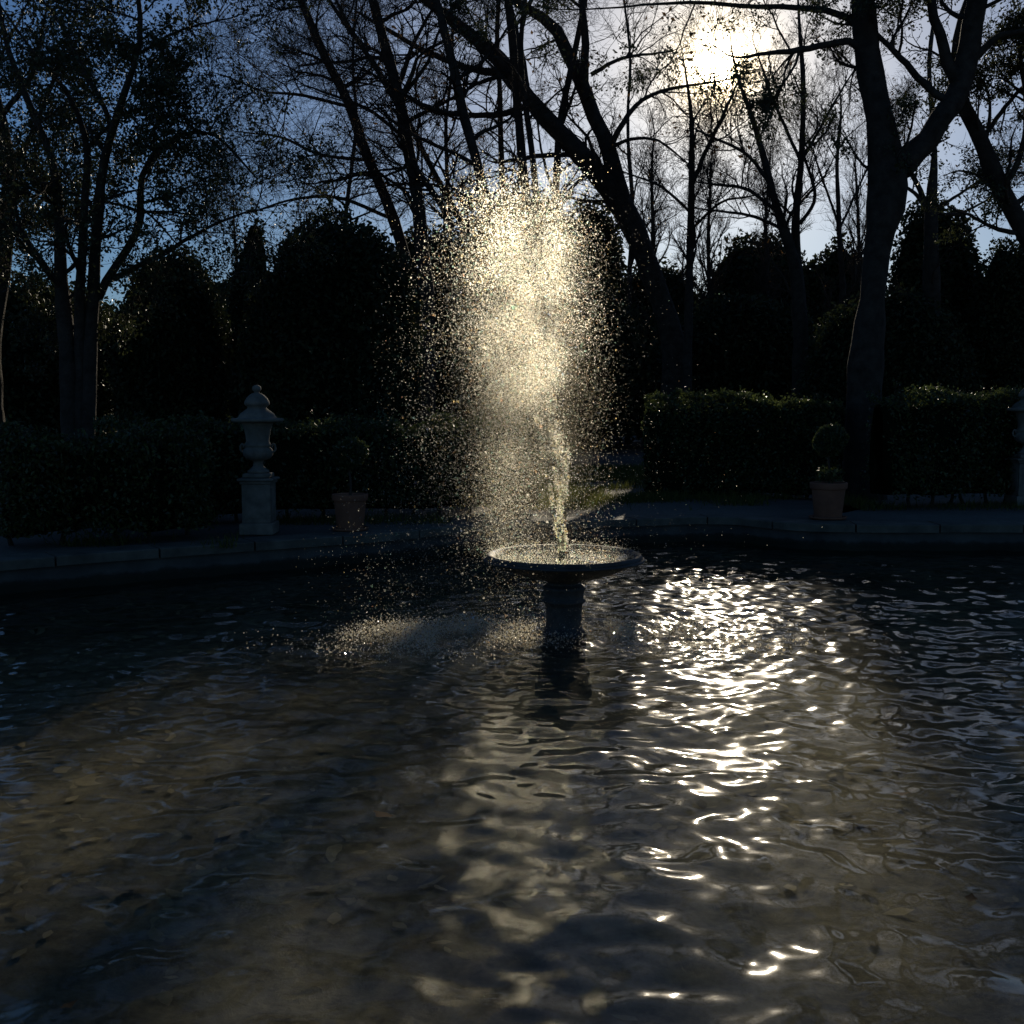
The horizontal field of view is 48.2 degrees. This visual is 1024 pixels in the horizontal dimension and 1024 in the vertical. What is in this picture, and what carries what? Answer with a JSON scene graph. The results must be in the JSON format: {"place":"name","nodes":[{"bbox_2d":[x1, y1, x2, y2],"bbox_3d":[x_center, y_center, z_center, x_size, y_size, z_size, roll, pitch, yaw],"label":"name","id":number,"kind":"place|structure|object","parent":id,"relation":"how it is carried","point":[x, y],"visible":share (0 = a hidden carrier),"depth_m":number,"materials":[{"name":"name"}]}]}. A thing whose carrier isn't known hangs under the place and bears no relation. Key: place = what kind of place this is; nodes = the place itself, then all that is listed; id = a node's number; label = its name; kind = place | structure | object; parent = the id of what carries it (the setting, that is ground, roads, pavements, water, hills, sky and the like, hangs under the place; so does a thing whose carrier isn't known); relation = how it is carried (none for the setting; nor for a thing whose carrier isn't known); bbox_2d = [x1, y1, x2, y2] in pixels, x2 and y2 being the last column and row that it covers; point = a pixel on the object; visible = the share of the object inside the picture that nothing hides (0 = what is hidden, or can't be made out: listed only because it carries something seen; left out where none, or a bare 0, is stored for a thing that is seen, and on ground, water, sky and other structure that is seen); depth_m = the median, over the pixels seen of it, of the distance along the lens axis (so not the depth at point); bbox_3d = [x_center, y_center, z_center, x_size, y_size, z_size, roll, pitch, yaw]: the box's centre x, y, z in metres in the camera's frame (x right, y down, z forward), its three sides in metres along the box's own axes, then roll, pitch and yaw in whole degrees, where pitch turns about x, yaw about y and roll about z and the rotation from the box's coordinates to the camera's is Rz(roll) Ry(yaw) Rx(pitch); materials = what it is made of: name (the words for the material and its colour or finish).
{"place":"outdoors","nodes":[
{"label":"outdoors","id":0,"kind":"place"},
{"bbox_2d":[0,540,1023,1023],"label":"water","id":1,"kind":"structure","parent":0,"point":[196,788],"depth_m":5.51,"materials":[{"name":"grey liquid"}]},
{"bbox_2d":[60,999,77,1007],"bbox_3d":[-1.395,1.547,3.596,0.034,0.005,0.062,1,6,10],"label":"floating leaf","id":2,"kind":"object","parent":1,"relation":"on","point":[69,1005],"visible":1,"depth_m":3.60,"materials":[{"name":"brown plant"}]},
{"bbox_2d":[373,810,392,816],"bbox_3d":[-0.587,1.385,5.252,0.123,0.011,0.067,1,6,12],"label":"floating leaf","id":3,"kind":"object","parent":1,"relation":"on","point":[381,814],"visible":1,"depth_m":5.25,"materials":[{"name":"brown plant"}]},
{"bbox_2d":[246,598,911,666],"bbox_3d":[0.647,0.899,9.165,5.731,0.250,2.677,0,6,0],"label":"splash","id":4,"kind":"object","parent":1,"relation":"on","point":[429,634],"visible":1,"depth_m":9.20,"materials":[{"name":"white liquid"}]},
{"bbox_2d":[894,792,909,795],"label":"floating leaf","id":5,"kind":"object","parent":1,"relation":"on","point":[901,793],"visible":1,"depth_m":5.53,"materials":[{"name":"brown plant"}]},
{"bbox_2d":[964,893,976,901],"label":"floating leaf","id":6,"kind":"object","parent":1,"relation":"on","point":[970,897],"visible":1,"depth_m":4.37,"materials":[{"name":"brown plant"}]},
{"bbox_2d":[0,436,1023,554],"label":"ground","id":7,"kind":"structure","parent":0,"point":[798,508],"depth_m":16.10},
{"bbox_2d":[1,269,123,448],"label":"evergreen tree","id":8,"kind":"object","parent":7,"relation":"on","point":[26,401],"visible":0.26,"depth_m":24.22,"materials":[{"name":"green plant"}]},
{"bbox_2d":[0,0,158,470],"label":"holm oak","id":9,"kind":"object","parent":7,"relation":"on","point":[43,23],"visible":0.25,"depth_m":20.09,"materials":[{"name":"green plant"}]},
{"bbox_2d":[0,414,220,545],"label":"hedge","id":10,"kind":"object","parent":7,"relation":"on","point":[64,487],"visible":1,"depth_m":12.32,"materials":[{"name":"green plant"}]},
{"bbox_2d":[102,239,236,432],"bbox_3d":[-6.690,-2.984,22.837,2.861,4.801,2.204,0,6,0],"label":"evergreen shrub","id":11,"kind":"object","parent":7,"relation":"on","point":[153,378],"visible":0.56,"depth_m":22.07,"materials":[{"name":"green plant"}]},
{"bbox_2d":[0,0,361,449],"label":"holm oak","id":12,"kind":"object","parent":7,"relation":"on","point":[76,338],"visible":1,"depth_m":16.37,"materials":[{"name":"green plant"}]},
{"bbox_2d":[207,141,252,298],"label":"bare tree","id":13,"kind":"object","parent":7,"relation":"on","point":[232,208],"visible":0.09,"depth_m":33.32,"materials":[{"name":"brown plant"}]},
{"bbox_2d":[221,203,269,431],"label":"evergreen tree","id":14,"kind":"object","parent":7,"relation":"on","point":[238,299],"visible":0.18,"depth_m":26.36,"materials":[{"name":"green plant"}]},
{"bbox_2d":[231,385,283,534],"bbox_3d":[-2.973,-0.613,13.404,0.601,1.742,0.601,0,6,0],"label":"garden urn","id":15,"kind":"object","parent":7,"relation":"on","point":[257,418],"visible":1,"depth_m":13.28,"materials":[{"name":"stone"}]},
{"bbox_2d":[127,0,507,425],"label":"bare tree","id":16,"kind":"object","parent":7,"relation":"on","point":[398,232],"visible":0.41,"depth_m":28.16,"materials":[{"name":"brown plant"}]},
{"bbox_2d":[92,405,546,522],"bbox_3d":[-2.443,-0.650,15.267,5.988,1.568,1.455,-2,6,-19],"label":"hedge","id":17,"kind":"object","parent":7,"relation":"on","point":[495,464],"visible":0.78,"depth_m":15.29,"materials":[{"name":"green plant"}]},
{"bbox_2d":[230,197,431,432],"bbox_3d":[-3.316,-3.143,21.258,3.691,5.411,3.034,0,6,0],"label":"evergreen shrub","id":18,"kind":"object","parent":7,"relation":"on","point":[337,339],"visible":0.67,"depth_m":20.27,"materials":[{"name":"green plant"}]},
{"bbox_2d":[331,436,368,531],"bbox_3d":[-1.955,-0.359,13.777,0.449,1.155,0.454,3,6,26],"label":"potted plant","id":19,"kind":"object","parent":7,"relation":"on","point":[349,453],"visible":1,"depth_m":13.66,"materials":[{"name":"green plant"}]},
{"bbox_2d":[266,0,439,228],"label":"bare tree","id":20,"kind":"object","parent":7,"relation":"on","point":[347,203],"visible":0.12,"depth_m":39.04,"materials":[{"name":"brown plant"}]},
{"bbox_2d":[199,0,518,431],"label":"bare tree","id":21,"kind":"object","parent":7,"relation":"on","point":[413,171],"visible":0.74,"depth_m":26.14,"materials":[{"name":"brown plant"}]},
{"bbox_2d":[303,0,522,267],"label":"bare tree","id":22,"kind":"object","parent":7,"relation":"on","point":[435,176],"visible":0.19,"depth_m":32.30,"materials":[{"name":"brown plant"}]},
{"bbox_2d":[392,220,482,427],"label":"evergreen tree","id":23,"kind":"object","parent":7,"relation":"on","point":[442,291],"visible":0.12,"depth_m":42.39,"materials":[{"name":"green plant"}]},
{"bbox_2d":[418,309,476,429],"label":"evergreen tree","id":24,"kind":"object","parent":7,"relation":"on","point":[448,382],"visible":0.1,"depth_m":34.59,"materials":[{"name":"green plant"}]},
{"bbox_2d":[379,0,523,430],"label":"bare tree","id":25,"kind":"object","parent":7,"relation":"on","point":[453,284],"visible":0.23,"depth_m":40.84,"materials":[{"name":"brown plant"}]},
{"bbox_2d":[267,0,678,427],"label":"bare tree","id":26,"kind":"object","parent":7,"relation":"on","point":[490,238],"visible":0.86,"depth_m":25.25,"materials":[{"name":"brown plant"}]},
{"bbox_2d":[440,1,538,427],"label":"bare tree","id":27,"kind":"object","parent":7,"relation":"on","point":[505,342],"visible":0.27,"depth_m":32.51,"materials":[{"name":"brown plant"}]},
{"bbox_2d":[457,178,570,414],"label":"evergreen tree","id":28,"kind":"object","parent":7,"relation":"on","point":[520,266],"visible":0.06,"depth_m":43.63,"materials":[{"name":"green plant"}]},
{"bbox_2d":[432,0,598,461],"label":"bare tree","id":29,"kind":"object","parent":7,"relation":"on","point":[535,279],"visible":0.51,"depth_m":29.39,"materials":[{"name":"brown plant"}]},
{"bbox_2d":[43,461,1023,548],"bbox_3d":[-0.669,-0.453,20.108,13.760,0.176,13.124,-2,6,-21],"label":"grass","id":30,"kind":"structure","parent":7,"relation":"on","point":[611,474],"depth_m":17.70,"materials":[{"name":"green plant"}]},
{"bbox_2d":[100,268,986,429],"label":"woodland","id":31,"kind":"object","parent":7,"relation":"on","point":[106,303],"depth_m":60.08,"materials":[{"name":"green plant"}]},
{"bbox_2d":[282,0,808,405],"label":"bare tree","id":32,"kind":"object","parent":7,"relation":"on","point":[631,223],"visible":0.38,"depth_m":30.22,"materials":[{"name":"brown plant"}]},
{"bbox_2d":[467,1,632,459],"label":"bare tree","id":33,"kind":"object","parent":7,"relation":"on","point":[551,320],"visible":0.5,"depth_m":30.42,"materials":[{"name":"brown plant"}]},
{"bbox_2d":[443,269,661,449],"bbox_3d":[1.651,-4.926,37.756,8.429,5.851,6.898,0,6,0],"label":"evergreen tree","id":34,"kind":"object","parent":7,"relation":"on","point":[608,364],"visible":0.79,"depth_m":35.58,"materials":[{"name":"green plant"}]},
{"bbox_2d":[556,189,633,441],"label":"evergreen tree","id":35,"kind":"object","parent":7,"relation":"on","point":[598,254],"visible":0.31,"depth_m":41.40,"materials":[{"name":"green plant"}]},
{"bbox_2d":[577,0,687,444],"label":"bare tree","id":36,"kind":"object","parent":7,"relation":"on","point":[631,258],"visible":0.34,"depth_m":40.92,"materials":[{"name":"brown plant"}]},
{"bbox_2d":[618,60,695,345],"bbox_3d":[4.669,-8.265,37.275,2.762,12.499,2.488,1,6,14],"label":"bare tree","id":37,"kind":"object","parent":7,"relation":"on","point":[653,232],"visible":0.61,"depth_m":37.08,"materials":[{"name":"brown plant"}]},
{"bbox_2d":[625,257,705,441],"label":"evergreen tree","id":38,"kind":"object","parent":7,"relation":"on","point":[674,283],"visible":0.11,"depth_m":42.34,"materials":[{"name":"green plant"}]},
{"bbox_2d":[568,4,808,407],"bbox_3d":[4.584,-7.061,29.403,6.379,11.628,2.910,0,6,0],"label":"bare tree","id":39,"kind":"object","parent":7,"relation":"on","point":[690,244],"visible":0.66,"depth_m":29.34,"materials":[{"name":"brown plant"}]},
{"bbox_2d":[667,91,756,311],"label":"bare tree","id":40,"kind":"object","parent":7,"relation":"on","point":[709,269],"visible":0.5,"depth_m":40.21,"materials":[{"name":"brown plant"}]},
{"bbox_2d":[440,0,1023,499],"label":"oak tree","id":41,"kind":"object","parent":7,"relation":"on","point":[892,166],"visible":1,"depth_m":18.36,"materials":[{"name":"brown plant"}]},
{"bbox_2d":[658,290,821,407],"bbox_3d":[7.858,-4.807,38.733,6.278,5.338,5.280,0,6,0],"label":"evergreen tree","id":42,"kind":"object","parent":7,"relation":"on","point":[748,347],"visible":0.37,"depth_m":36.75,"materials":[{"name":"green plant"}]},
{"bbox_2d":[639,384,846,498],"bbox_3d":[3.843,-1.184,19.079,3.329,1.890,1.344,2,6,17],"label":"hedge","id":43,"kind":"object","parent":7,"relation":"on","point":[764,444],"visible":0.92,"depth_m":18.80,"materials":[{"name":"green plant"}]},
{"bbox_2d":[699,228,807,311],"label":"evergreen tree","id":44,"kind":"object","parent":7,"relation":"on","point":[739,265],"visible":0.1,"depth_m":44.13,"materials":[{"name":"green plant"}]},
{"bbox_2d":[636,0,914,404],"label":"bare tree","id":45,"kind":"object","parent":7,"relation":"on","point":[790,242],"visible":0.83,"depth_m":28.29,"materials":[{"name":"brown plant"}]},
{"bbox_2d":[734,92,832,306],"bbox_3d":[9.092,-8.310,39.153,2.612,12.225,3.378,-4,7,-39],"label":"bare tree","id":46,"kind":"object","parent":7,"relation":"on","point":[766,254],"visible":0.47,"depth_m":39.20,"materials":[{"name":"brown plant"}]},
{"bbox_2d":[788,231,861,331],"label":"evergreen tree","id":47,"kind":"object","parent":7,"relation":"on","point":[814,286],"visible":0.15,"depth_m":40.71,"materials":[{"name":"green plant"}]},
{"bbox_2d":[809,422,849,519],"bbox_3d":[4.187,-0.553,15.117,0.501,1.282,0.500,3,6,26],"label":"potted plant","id":48,"kind":"object","parent":7,"relation":"on","point":[828,495],"visible":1,"depth_m":14.99,"materials":[{"name":"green plant"}]},
{"bbox_2d":[764,18,925,318],"bbox_3d":[10.112,-8.564,35.088,5.270,13.518,3.169,0,6,0],"label":"bare tree","id":49,"kind":"object","parent":7,"relation":"on","point":[843,288],"visible":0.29,"depth_m":35.11,"materials":[{"name":"brown plant"}]},
{"bbox_2d":[818,89,892,305],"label":"bare tree","id":50,"kind":"object","parent":7,"relation":"on","point":[857,209],"visible":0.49,"depth_m":40.02,"materials":[{"name":"brown plant"}]},
{"bbox_2d":[794,278,986,463],"bbox_3d":[8.813,-3.225,26.841,4.332,4.494,3.401,0,6,0],"label":"evergreen tree","id":51,"kind":"object","parent":7,"relation":"on","point":[923,345],"visible":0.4,"depth_m":25.91,"materials":[{"name":"green plant"}]},
{"bbox_2d":[832,1,1023,316],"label":"bare tree","id":52,"kind":"object","parent":7,"relation":"on","point":[931,278],"visible":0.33,"depth_m":26.35,"materials":[{"name":"brown plant"}]},
{"bbox_2d":[886,199,982,370],"bbox_3d":[10.955,-4.724,29.685,2.622,6.925,2.160,0,6,0],"label":"pine tree","id":53,"kind":"object","parent":7,"relation":"on","point":[957,283],"visible":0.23,"depth_m":28.93,"materials":[{"name":"green plant"}]},
{"bbox_2d":[858,376,1023,506],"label":"hedge","id":54,"kind":"object","parent":7,"relation":"on","point":[952,443],"visible":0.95,"depth_m":16.69,"materials":[{"name":"green plant"}]},
{"bbox_2d":[881,0,1023,251],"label":"oak tree","id":55,"kind":"object","parent":7,"relation":"on","point":[992,175],"visible":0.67,"depth_m":19.88,"materials":[{"name":"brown plant"}]},
{"bbox_2d":[960,234,1023,406],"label":"evergreen tree","id":56,"kind":"object","parent":7,"relation":"on","point":[995,327],"visible":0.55,"depth_m":27.10,"materials":[{"name":"green plant"}]},
{"bbox_2d":[1005,388,1023,505],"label":"garden urn","id":57,"kind":"object","parent":7,"relation":"on","point":[1017,409],"visible":0.99,"depth_m":16.99,"materials":[{"name":"stone"}]},
{"bbox_2d":[0,0,1023,310],"label":"sky","id":58,"kind":"structure","parent":0,"point":[813,241],"materials":[{"name":"blue"}]},
{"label":"pool floor","id":59,"kind":"structure","parent":0,"visible":0},
{"bbox_2d":[0,513,1023,594],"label":"pool wall","id":60,"kind":"structure","parent":59,"relation":"on","point":[60,569],"depth_m":14.37,"materials":[{"name":"stone"}]},
{"bbox_2d":[483,544,645,638],"bbox_3d":[0.424,0.915,9.383,1.320,1.200,1.320,0,6,0],"label":"fountain","id":61,"kind":"object","parent":59,"relation":"on","point":[564,574],"visible":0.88,"depth_m":9.22,"materials":[{"name":"stone"}]},
{"bbox_2d":[538,415,559,555],"bbox_3d":[0.260,-0.236,9.269,0.257,1.266,0.140,-3,6,-26],"label":"water jet","id":62,"kind":"object","parent":61,"relation":"on","point":[553,510],"visible":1,"depth_m":9.27},
{"bbox_2d":[550,403,561,550],"bbox_3d":[0.331,-0.321,9.311,0.169,1.386,0.140,0,6,0],"label":"water jet","id":63,"kind":"object","parent":61,"relation":"on","point":[558,514],"visible":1,"depth_m":9.30},
{"bbox_2d":[558,433,564,551],"bbox_3d":[0.377,-0.175,9.226,0.136,1.102,0.144,4,7,38],"label":"water jet","id":64,"kind":"object","parent":61,"relation":"on","point":[561,512],"visible":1,"depth_m":9.25},
{"bbox_2d":[564,454,566,550],"bbox_3d":[0.434,-0.102,9.329,0.127,0.935,0.160,0,6,0],"label":"water jet","id":65,"kind":"object","parent":61,"relation":"on","point":[565,516],"visible":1,"depth_m":9.30}
]}

